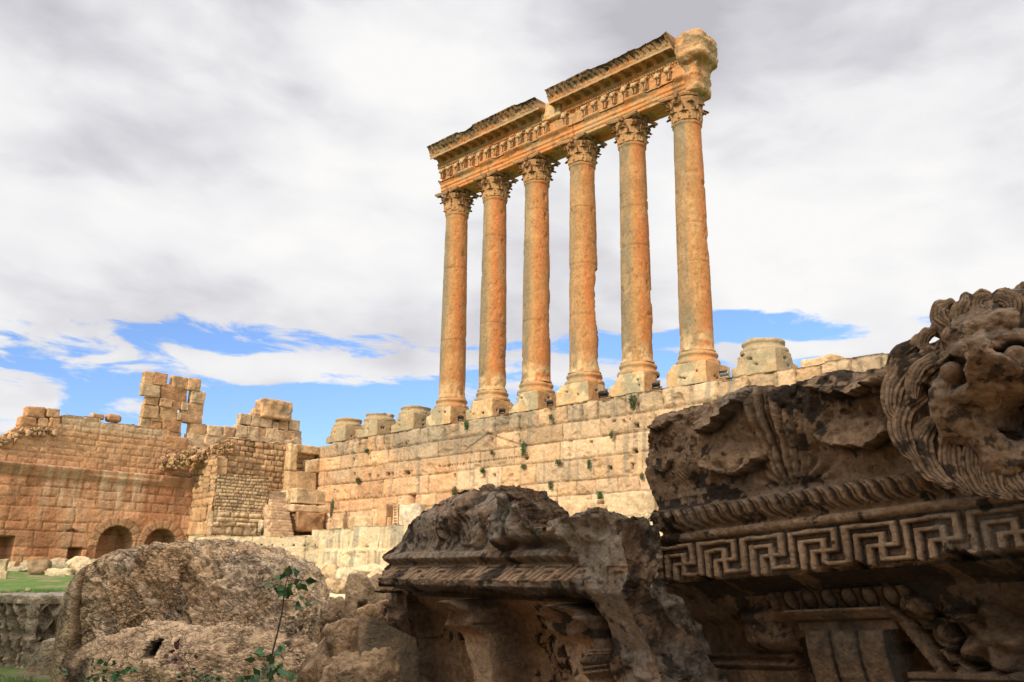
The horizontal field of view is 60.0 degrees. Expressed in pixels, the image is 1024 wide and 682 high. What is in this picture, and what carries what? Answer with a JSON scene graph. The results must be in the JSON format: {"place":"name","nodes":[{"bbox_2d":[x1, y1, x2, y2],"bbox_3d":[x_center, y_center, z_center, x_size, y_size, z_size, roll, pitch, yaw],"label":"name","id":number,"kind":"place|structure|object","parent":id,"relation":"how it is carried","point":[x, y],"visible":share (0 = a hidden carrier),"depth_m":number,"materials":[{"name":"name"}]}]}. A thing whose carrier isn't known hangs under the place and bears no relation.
{"place":"outdoors","nodes":[
{"label":"outdoors","id":0,"kind":"place"},
{"bbox_2d":[0,571,344,681],"bbox_3d":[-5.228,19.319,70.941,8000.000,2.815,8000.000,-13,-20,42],"label":"ground","id":1,"kind":"structure","parent":0,"point":[14,581],"depth_m":42.53,"materials":[{"name":"green plant"}]},
{"bbox_2d":[0,571,8,578],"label":"fallen stone","id":2,"kind":"object","parent":1,"relation":"on","point":[3,574],"visible":0.83,"depth_m":49.89,"materials":[{"name":"stone"}]},
{"bbox_2d":[0,559,9,570],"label":"fallen stone","id":3,"kind":"object","parent":1,"relation":"on","point":[4,564],"visible":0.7,"depth_m":61.88,"materials":[{"name":"stone"}]},
{"bbox_2d":[7,561,15,569],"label":"fallen stone","id":4,"kind":"object","parent":1,"relation":"on","point":[11,564],"visible":0.55,"depth_m":62.88,"materials":[{"name":"stone"}]},
{"bbox_2d":[7,565,27,571],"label":"fallen stone","id":5,"kind":"object","parent":1,"relation":"on","point":[23,568],"visible":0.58,"depth_m":59.68,"materials":[{"name":"stone"}]},
{"bbox_2d":[20,560,29,565],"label":"fallen stone","id":6,"kind":"object","parent":1,"relation":"on","point":[25,563],"visible":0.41,"depth_m":61.84,"materials":[{"name":"stone"}]},
{"bbox_2d":[26,666,36,671],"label":"rock","id":7,"kind":"object","parent":1,"relation":"on","point":[32,669],"visible":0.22,"depth_m":12.82,"materials":[{"name":"stone"}]},
{"bbox_2d":[0,592,64,668],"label":"lattice carved block","id":8,"kind":"object","parent":1,"relation":"on","point":[28,623],"depth_m":13.43,"materials":[{"name":"stone"}]},
{"bbox_2d":[0,588,65,681],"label":"grass","id":9,"kind":"structure","parent":1,"relation":"on","point":[36,591],"depth_m":36.26,"materials":[{"name":"green plant"}]},
{"bbox_2d":[27,559,51,574],"bbox_3d":[-30.859,14.773,58.017,1.458,1.055,1.012,0,-15,1],"label":"fallen stone","id":10,"kind":"object","parent":1,"relation":"on","point":[37,566],"visible":0.87,"depth_m":57.63,"materials":[{"name":"stone"}]},
{"bbox_2d":[37,638,54,674],"bbox_3d":[-6.563,4.701,12.902,0.539,0.770,0.549,4,-15,-14],"label":"upright slab","id":11,"kind":"object","parent":1,"relation":"on","point":[45,658],"depth_m":12.64,"materials":[{"name":"stone"}]},
{"bbox_2d":[52,561,58,567],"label":"fallen stone","id":12,"kind":"object","parent":1,"relation":"on","point":[55,564],"visible":0.39,"depth_m":60.89,"materials":[{"name":"stone"}]},
{"bbox_2d":[48,574,66,575],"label":"fallen stone","id":13,"kind":"object","parent":1,"relation":"on","point":[57,575],"visible":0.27,"depth_m":53.87,"materials":[{"name":"stone"}]},
{"bbox_2d":[50,557,68,564],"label":"fallen stone","id":14,"kind":"object","parent":1,"relation":"on","point":[59,560],"visible":0.34,"depth_m":63.67,"materials":[{"name":"stone"}]},
{"bbox_2d":[45,568,76,574],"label":"fallen stone","id":15,"kind":"object","parent":1,"relation":"on","point":[67,571],"visible":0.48,"depth_m":55.64,"materials":[{"name":"stone"}]},
{"bbox_2d":[58,563,68,568],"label":"fallen stone","id":16,"kind":"object","parent":1,"relation":"on","point":[63,565],"visible":0.47,"depth_m":59.91,"materials":[{"name":"stone"}]},
{"bbox_2d":[66,556,91,568],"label":"fallen stone","id":17,"kind":"object","parent":1,"relation":"on","point":[73,562],"visible":0.53,"depth_m":62.83,"materials":[{"name":"stone"}]},
{"bbox_2d":[73,562,84,569],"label":"fallen stone","id":18,"kind":"object","parent":1,"relation":"on","point":[79,565],"visible":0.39,"depth_m":59.84,"materials":[{"name":"stone"}]},
{"bbox_2d":[0,415,196,566],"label":"court wall","id":19,"kind":"structure","parent":1,"relation":"on","point":[92,487],"depth_m":71.82,"materials":[{"name":"beige stone"}]},
{"bbox_2d":[2,440,13,449],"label":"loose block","id":20,"kind":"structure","parent":19,"relation":"on","point":[9,446],"depth_m":68.25,"materials":[{"name":"stone"}]},
{"bbox_2d":[4,431,18,439],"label":"loose block","id":21,"kind":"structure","parent":19,"relation":"on","point":[9,435],"depth_m":68.52,"materials":[{"name":"stone"}]},
{"bbox_2d":[16,416,36,426],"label":"loose block","id":22,"kind":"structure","parent":19,"relation":"on","point":[25,421],"depth_m":69.53,"materials":[{"name":"stone"}]},
{"bbox_2d":[22,406,45,418],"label":"loose block","id":23,"kind":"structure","parent":22,"relation":"on","point":[34,412],"depth_m":70.10,"materials":[{"name":"stone"}]},
{"bbox_2d":[36,418,47,427],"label":"loose block","id":24,"kind":"object","parent":19,"relation":"on","point":[41,422],"depth_m":70.37,"materials":[{"name":"stone"}]},
{"bbox_2d":[48,417,59,427],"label":"loose block","id":25,"kind":"object","parent":19,"relation":"on","point":[52,421],"depth_m":70.95,"materials":[{"name":"stone"}]},
{"bbox_2d":[45,408,59,418],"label":"loose block","id":26,"kind":"object","parent":25,"relation":"on","point":[52,413],"depth_m":71.05,"materials":[{"name":"stone"}]},
{"bbox_2d":[90,413,104,419],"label":"loose block","id":27,"kind":"object","parent":19,"relation":"on","point":[101,416],"depth_m":73.61,"materials":[{"name":"stone"}]},
{"bbox_2d":[105,414,121,422],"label":"loose block","id":28,"kind":"object","parent":19,"relation":"on","point":[114,418],"depth_m":74.50,"materials":[{"name":"stone"}]},
{"bbox_2d":[0,426,234,473],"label":"rubble","id":29,"kind":"object","parent":19,"relation":"on","point":[185,459],"visible":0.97,"depth_m":76.14,"materials":[{"name":"stone"}]},
{"bbox_2d":[138,371,205,450],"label":"ruined wall pier","id":30,"kind":"structure","parent":19,"relation":"on","point":[163,402],"depth_m":78.48,"materials":[{"name":"stone"}]},
{"bbox_2d":[204,398,301,445],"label":"ruined wall stub","id":31,"kind":"object","parent":30,"relation":"attached to","point":[267,420],"visible":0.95,"depth_m":84.70,"materials":[{"name":"stone"}]},
{"bbox_2d":[61,657,137,681],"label":"weed","id":32,"kind":"object","parent":1,"relation":"on","point":[114,676],"visible":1,"depth_m":6.50,"materials":[{"name":"green plant"}]},
{"bbox_2d":[163,637,197,681],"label":"red shoot","id":33,"kind":"object","parent":1,"relation":"on","point":[176,646],"visible":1,"depth_m":5.79,"materials":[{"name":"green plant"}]},
{"bbox_2d":[59,619,317,681],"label":"notched rock","id":34,"kind":"object","parent":1,"relation":"on","point":[147,645],"visible":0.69,"depth_m":10.07,"materials":[{"name":"brown stone"}]},
{"bbox_2d":[49,538,333,681],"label":"broken boulder","id":35,"kind":"object","parent":1,"relation":"on","point":[208,582],"visible":0.68,"depth_m":11.22,"materials":[{"name":"brown stone"}]},
{"bbox_2d":[177,668,228,681],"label":"weed","id":36,"kind":"object","parent":1,"relation":"on","point":[201,678],"visible":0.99,"depth_m":5.99,"materials":[{"name":"green plant"}]},
{"bbox_2d":[187,455,227,539],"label":"buttress wall","id":37,"kind":"structure","parent":1,"relation":"on","point":[218,464],"depth_m":76.32,"materials":[{"name":"stone"}]},
{"bbox_2d":[188,535,319,565],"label":"retaining wall","id":38,"kind":"structure","parent":1,"relation":"on","point":[306,548],"depth_m":71.31,"materials":[{"name":"stone"}]},
{"bbox_2d":[199,438,314,535],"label":"return wall","id":39,"kind":"structure","parent":1,"relation":"on","point":[256,458],"depth_m":79.67,"materials":[{"name":"stone"}]},
{"bbox_2d":[235,565,316,681],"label":"sapling","id":40,"kind":"object","parent":1,"relation":"on","point":[283,591],"visible":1,"depth_m":5.60,"materials":[{"name":"green plant"}]},
{"bbox_2d":[297,637,331,681],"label":"layered rock","id":41,"kind":"object","parent":1,"relation":"on","point":[317,660],"visible":0.3,"depth_m":9.18,"materials":[{"name":"stone"}]},
{"bbox_2d":[311,596,344,643],"bbox_3d":[-2.058,3.868,10.687,0.584,1.519,0.714,-13,-20,42],"label":"dark gap rock","id":42,"kind":"object","parent":1,"relation":"on","point":[332,611],"visible":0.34,"depth_m":10.66,"materials":[{"name":"stone"}]},
{"bbox_2d":[320,560,338,579],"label":"fallen stone","id":43,"kind":"object","parent":1,"relation":"on","point":[329,568],"visible":0.35,"depth_m":59.48,"materials":[{"name":"stone"}]},
{"bbox_2d":[325,577,345,593],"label":"fallen stone","id":44,"kind":"object","parent":1,"relation":"on","point":[336,585],"visible":0.74,"depth_m":51.74,"materials":[{"name":"stone"}]},
{"bbox_2d":[329,593,344,599],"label":"fallen stone","id":45,"kind":"object","parent":1,"relation":"on","point":[335,595],"visible":0.08,"depth_m":29.77,"materials":[{"name":"stone"}]},
{"bbox_2d":[322,618,358,656],"bbox_3d":[-1.689,3.566,9.209,0.725,1.347,0.652,-13,-20,42],"label":"slab bed rock","id":46,"kind":"object","parent":1,"relation":"on","point":[340,635],"visible":0.41,"depth_m":9.10,"materials":[{"name":"stone"}]},
{"bbox_2d":[334,567,357,580],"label":"fallen stone","id":47,"kind":"object","parent":1,"relation":"on","point":[343,573],"visible":0.46,"depth_m":57.75,"materials":[{"name":"stone"}]},
{"bbox_2d":[344,572,378,618],"bbox_3d":[-1.808,3.665,10.473,0.446,1.806,0.498,-1,-15,5],"label":"slotted stone","id":48,"kind":"object","parent":1,"relation":"on","point":[360,588],"visible":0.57,"depth_m":10.48,"materials":[{"name":"brown stone"}]},
{"bbox_2d":[350,564,384,574],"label":"fallen stone","id":49,"kind":"object","parent":1,"relation":"on","point":[367,569],"visible":0.29,"depth_m":59.41,"materials":[{"name":"stone"}]},
{"bbox_2d":[356,599,388,622],"bbox_3d":[-1.506,3.603,9.672,0.378,1.519,0.440,-13,-20,42],"label":"round rock","id":50,"kind":"object","parent":1,"relation":"on","point":[376,611],"visible":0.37,"depth_m":9.68,"materials":[{"name":"stone"}]},
{"bbox_2d":[319,647,430,681],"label":"rock","id":51,"kind":"object","parent":1,"relation":"on","point":[374,664],"visible":0.74,"depth_m":8.58,"materials":[{"name":"stone"}]},
{"bbox_2d":[357,613,418,681],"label":"smooth slab","id":52,"kind":"object","parent":51,"relation":"on","point":[372,633],"depth_m":8.75,"materials":[{"name":"stone"}]},
{"bbox_2d":[367,570,384,577],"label":"fallen stone","id":53,"kind":"object","parent":1,"relation":"on","point":[370,574],"visible":0.07,"depth_m":55.13,"materials":[{"name":"stone"}]},
{"bbox_2d":[369,573,392,600],"bbox_3d":[-1.597,3.755,10.806,0.558,1.808,0.563,-2,-15,9],"label":"slanted stone","id":54,"kind":"object","parent":1,"relation":"on","point":[375,581],"visible":0.1,"depth_m":10.74,"materials":[{"name":"beige stone"}]},
{"bbox_2d":[312,512,662,567],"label":"retaining wall","id":55,"kind":"structure","parent":1,"relation":"on","point":[335,548],"depth_m":67.61,"materials":[{"name":"stone"}]},
{"bbox_2d":[374,483,728,681],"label":"carved cornice","id":56,"kind":"structure","parent":1,"relation":"on","point":[488,582],"depth_m":7.60,"materials":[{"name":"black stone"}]},
{"bbox_2d":[309,353,888,534],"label":"podium wall","id":57,"kind":"structure","parent":1,"relation":"on","point":[429,467],"depth_m":65.50,"materials":[{"name":"stone"}]},
{"bbox_2d":[281,443,319,505],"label":"niche pier","id":58,"kind":"structure","parent":57,"relation":"attached to","point":[304,477],"depth_m":81.75,"materials":[{"name":"stone"}]},
{"bbox_2d":[329,499,333,517],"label":"wall plant","id":59,"kind":"object","parent":57,"relation":"attached to","point":[331,506],"depth_m":77.67,"materials":[{"name":"green plant"}]},
{"bbox_2d":[326,417,361,443],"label":"ruined column base","id":60,"kind":"object","parent":57,"relation":"on","point":[344,428],"visible":0.74,"depth_m":82.90,"materials":[{"name":"stone"}]},
{"bbox_2d":[356,413,395,437],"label":"ruined column base","id":61,"kind":"object","parent":57,"relation":"on","point":[377,423],"visible":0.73,"depth_m":79.73,"materials":[{"name":"stone"}]},
{"bbox_2d":[391,405,430,432],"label":"ruined column base","id":62,"kind":"object","parent":57,"relation":"on","point":[411,416],"visible":0.61,"depth_m":76.38,"materials":[{"name":"stone"}]},
{"bbox_2d":[426,185,479,426],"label":"corinthian column","id":63,"kind":"structure","parent":57,"relation":"on","point":[451,403],"depth_m":75.85,"materials":[{"name":"stone"}]},
{"bbox_2d":[451,486,456,495],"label":"wall plant","id":64,"kind":"object","parent":57,"relation":"attached to","point":[454,490],"depth_m":69.51,"materials":[{"name":"green plant"}]},
{"bbox_2d":[464,420,467,430],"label":"wall plant","id":65,"kind":"object","parent":57,"relation":"attached to","point":[466,425],"depth_m":70.02,"materials":[{"name":"green plant"}]},
{"bbox_2d":[466,169,518,420],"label":"corinthian column","id":66,"kind":"structure","parent":57,"relation":"on","point":[491,399],"depth_m":72.64,"materials":[{"name":"stone"}]},
{"bbox_2d":[499,408,505,413],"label":"floodlight","id":67,"kind":"object","parent":57,"relation":"attached to","point":[502,410],"visible":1,"depth_m":67.47,"materials":[{"name":"black metal"}]},
{"bbox_2d":[520,440,525,455],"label":"wall plant","id":68,"kind":"object","parent":57,"relation":"attached to","point":[522,449],"depth_m":65.29,"materials":[{"name":"green plant"}]},
{"bbox_2d":[509,151,560,413],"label":"corinthian column","id":69,"kind":"structure","parent":57,"relation":"on","point":[536,391],"depth_m":69.45,"materials":[{"name":"stone"}]},
{"bbox_2d":[546,400,553,406],"bbox_3d":[2.748,4.518,64.327,0.561,0.408,0.309,-13,-20,42],"label":"floodlight","id":70,"kind":"object","parent":57,"relation":"attached to","point":[548,402],"visible":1,"depth_m":64.24,"materials":[{"name":"black metal"}]},
{"bbox_2d":[548,480,552,489],"bbox_3d":[2.715,10.188,62.789,0.496,0.756,0.293,-13,-20,42],"label":"wall plant","id":71,"kind":"object","parent":57,"relation":"attached to","point":[550,483],"depth_m":62.76,"materials":[{"name":"green plant"}]},
{"bbox_2d":[555,459,561,465],"bbox_3d":[3.275,8.578,62.671,0.624,0.598,0.323,-13,-20,42],"label":"wall plant","id":72,"kind":"object","parent":57,"relation":"attached to","point":[558,462],"depth_m":62.62,"materials":[{"name":"green plant"}]},
{"bbox_2d":[556,131,609,406],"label":"corinthian column","id":73,"kind":"structure","parent":57,"relation":"on","point":[584,378],"depth_m":66.22,"materials":[{"name":"stone"}]},
{"bbox_2d":[427,28,717,195],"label":"entablature","id":74,"kind":"structure","parent":73,"relation":"on","point":[644,79],"depth_m":68.73,"materials":[{"name":"stone"}]},
{"bbox_2d":[587,459,590,470],"bbox_3d":[5.261,8.478,60.761,0.396,0.869,0.256,-13,-20,42],"label":"wall plant","id":75,"kind":"object","parent":57,"relation":"attached to","point":[588,463],"depth_m":60.76,"materials":[{"name":"green plant"}]},
{"bbox_2d":[595,490,602,498],"bbox_3d":[5.894,10.433,59.596,0.562,0.768,0.314,-13,-20,42],"label":"wall plant","id":76,"kind":"object","parent":57,"relation":"attached to","point":[599,495],"depth_m":59.55,"materials":[{"name":"green plant"}]},
{"bbox_2d":[598,390,608,397],"bbox_3d":[6.287,3.666,61.054,0.754,0.436,0.418,-13,-20,42],"label":"floodlight","id":77,"kind":"object","parent":57,"relation":"attached to","point":[604,393],"visible":1,"depth_m":60.93,"materials":[{"name":"black metal"}]},
{"bbox_2d":[609,430,612,439],"bbox_3d":[6.701,6.324,59.907,0.468,0.680,0.272,-13,-20,42],"label":"wall plant","id":78,"kind":"object","parent":57,"relation":"attached to","point":[611,435],"depth_m":59.92,"materials":[{"name":"green plant"}]},
{"bbox_2d":[628,394,636,409],"bbox_3d":[8.037,4.105,59.180,0.748,1.100,0.474,-13,-20,42],"label":"wall plant","id":79,"kind":"object","parent":57,"relation":"attached to","point":[632,400],"depth_m":59.12,"materials":[{"name":"green plant"}]},
{"bbox_2d":[605,109,661,397],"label":"corinthian column","id":80,"kind":"structure","parent":57,"relation":"on","point":[638,372],"depth_m":63.02,"materials":[{"name":"stone"}]},
{"bbox_2d":[652,382,659,388],"bbox_3d":[9.436,2.934,58.135,0.561,0.408,0.309,-13,-20,42],"label":"floodlight","id":81,"kind":"object","parent":57,"relation":"attached to","point":[656,384],"visible":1,"depth_m":58.04,"materials":[{"name":"black metal"}]},
{"bbox_2d":[658,91,729,387],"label":"corinthian column","id":82,"kind":"structure","parent":57,"relation":"on","point":[698,362],"depth_m":59.72,"materials":[{"name":"stone"}]},
{"bbox_2d":[719,370,730,378],"bbox_3d":[13.116,2.053,54.731,0.712,0.426,0.394,-13,-20,42],"label":"floodlight","id":83,"kind":"object","parent":57,"relation":"attached to","point":[726,373],"visible":1,"depth_m":54.64,"materials":[{"name":"grey metal"}]},
{"bbox_2d":[731,337,797,377],"bbox_3d":[15.709,1.190,55.204,3.036,2.429,3.075,-13,-20,42],"label":"ruined column base","id":84,"kind":"object","parent":57,"relation":"on","point":[765,355],"visible":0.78,"depth_m":54.12,"materials":[{"name":"stone"}]},
{"bbox_2d":[801,353,844,366],"bbox_3d":[18.302,1.312,51.892,2.508,0.910,1.560,-13,-20,42],"label":"capping stone","id":85,"kind":"object","parent":57,"relation":"on","point":[815,361],"visible":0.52,"depth_m":51.46,"materials":[{"name":"stone"}]},
{"bbox_2d":[649,572,711,653],"bbox_3d":[1.510,2.959,8.184,1.189,2.057,1.012,7,-16,-22],"label":"leaning rough stone","id":86,"kind":"object","parent":1,"relation":"on","point":[674,606],"visible":0.2,"depth_m":7.82,"materials":[{"name":"grey stone"}]},
{"bbox_2d":[645,281,1023,681],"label":"lion cornice","id":87,"kind":"structure","parent":1,"relation":"on","point":[844,525],"depth_m":5.73,"materials":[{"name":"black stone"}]},
{"bbox_2d":[296,532,396,546],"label":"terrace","id":88,"kind":"structure","parent":0,"point":[350,536],"depth_m":68.97,"materials":[{"name":"stone"}]},
{"bbox_2d":[290,512,325,532],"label":"brown block","id":89,"kind":"structure","parent":88,"relation":"on","point":[305,522],"depth_m":79.14,"materials":[{"name":"stone"}]},
{"bbox_2d":[285,504,328,513],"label":"flared block","id":90,"kind":"structure","parent":89,"relation":"on","point":[291,508],"depth_m":79.66,"materials":[{"name":"stone"}]},
{"bbox_2d":[289,488,326,504],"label":"pedestal block","id":91,"kind":"structure","parent":90,"relation":"on","point":[302,496],"depth_m":80.42,"materials":[{"name":"stone"}]},
{"bbox_2d":[332,517,347,528],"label":"fallen block","id":92,"kind":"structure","parent":88,"relation":"on","point":[341,522],"depth_m":74.94,"materials":[{"name":"stone"}]},
{"bbox_2d":[347,516,372,527],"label":"fallen block","id":93,"kind":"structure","parent":88,"relation":"on","point":[360,521],"depth_m":72.60,"materials":[{"name":"stone"}]},
{"bbox_2d":[371,504,399,525],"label":"carved fragment","id":94,"kind":"object","parent":88,"relation":"on","point":[384,515],"visible":0.66,"depth_m":71.19,"materials":[{"name":"stone"}]},
{"bbox_2d":[399,504,425,524],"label":"fallen block","id":95,"kind":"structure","parent":88,"relation":"on","point":[408,514],"depth_m":69.03,"materials":[{"name":"stone"}]},
{"bbox_2d":[563,499,603,515],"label":"fallen block","id":96,"kind":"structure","parent":88,"relation":"on","point":[571,507],"depth_m":57.23,"materials":[{"name":"stone"}]},
{"bbox_2d":[595,504,606,508],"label":"fallen block","id":97,"kind":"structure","parent":96,"relation":"on","point":[601,505],"depth_m":55.94,"materials":[{"name":"stone"}]},
{"bbox_2d":[604,491,658,514],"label":"fallen block","id":98,"kind":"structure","parent":97,"relation":"on","point":[633,502],"depth_m":54.92,"materials":[{"name":"stone"}]},
{"bbox_2d":[0,0,1023,449],"label":"sky","id":99,"kind":"structure","parent":0,"point":[237,197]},
{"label":"terrace","id":100,"kind":"structure","parent":0,"visible":0},
{"bbox_2d":[206,511,262,536],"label":"ledge wall","id":101,"kind":"structure","parent":100,"relation":"on","point":[219,523],"depth_m":74.99,"materials":[{"name":"stone"}]},
{"bbox_2d":[257,520,263,532],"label":"terrace block","id":102,"kind":"structure","parent":100,"relation":"on","point":[260,523],"depth_m":76.51,"materials":[{"name":"stone"}]},
{"bbox_2d":[207,473,268,519],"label":"stone facing","id":103,"kind":"object","parent":102,"relation":"on","point":[241,493],"visible":0.89,"depth_m":76.62,"materials":[{"name":"stone"}]},
{"bbox_2d":[261,491,293,536],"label":"stone steps","id":104,"kind":"structure","parent":100,"relation":"on","point":[276,518],"depth_m":77.25,"materials":[{"name":"stone"}]}
]}

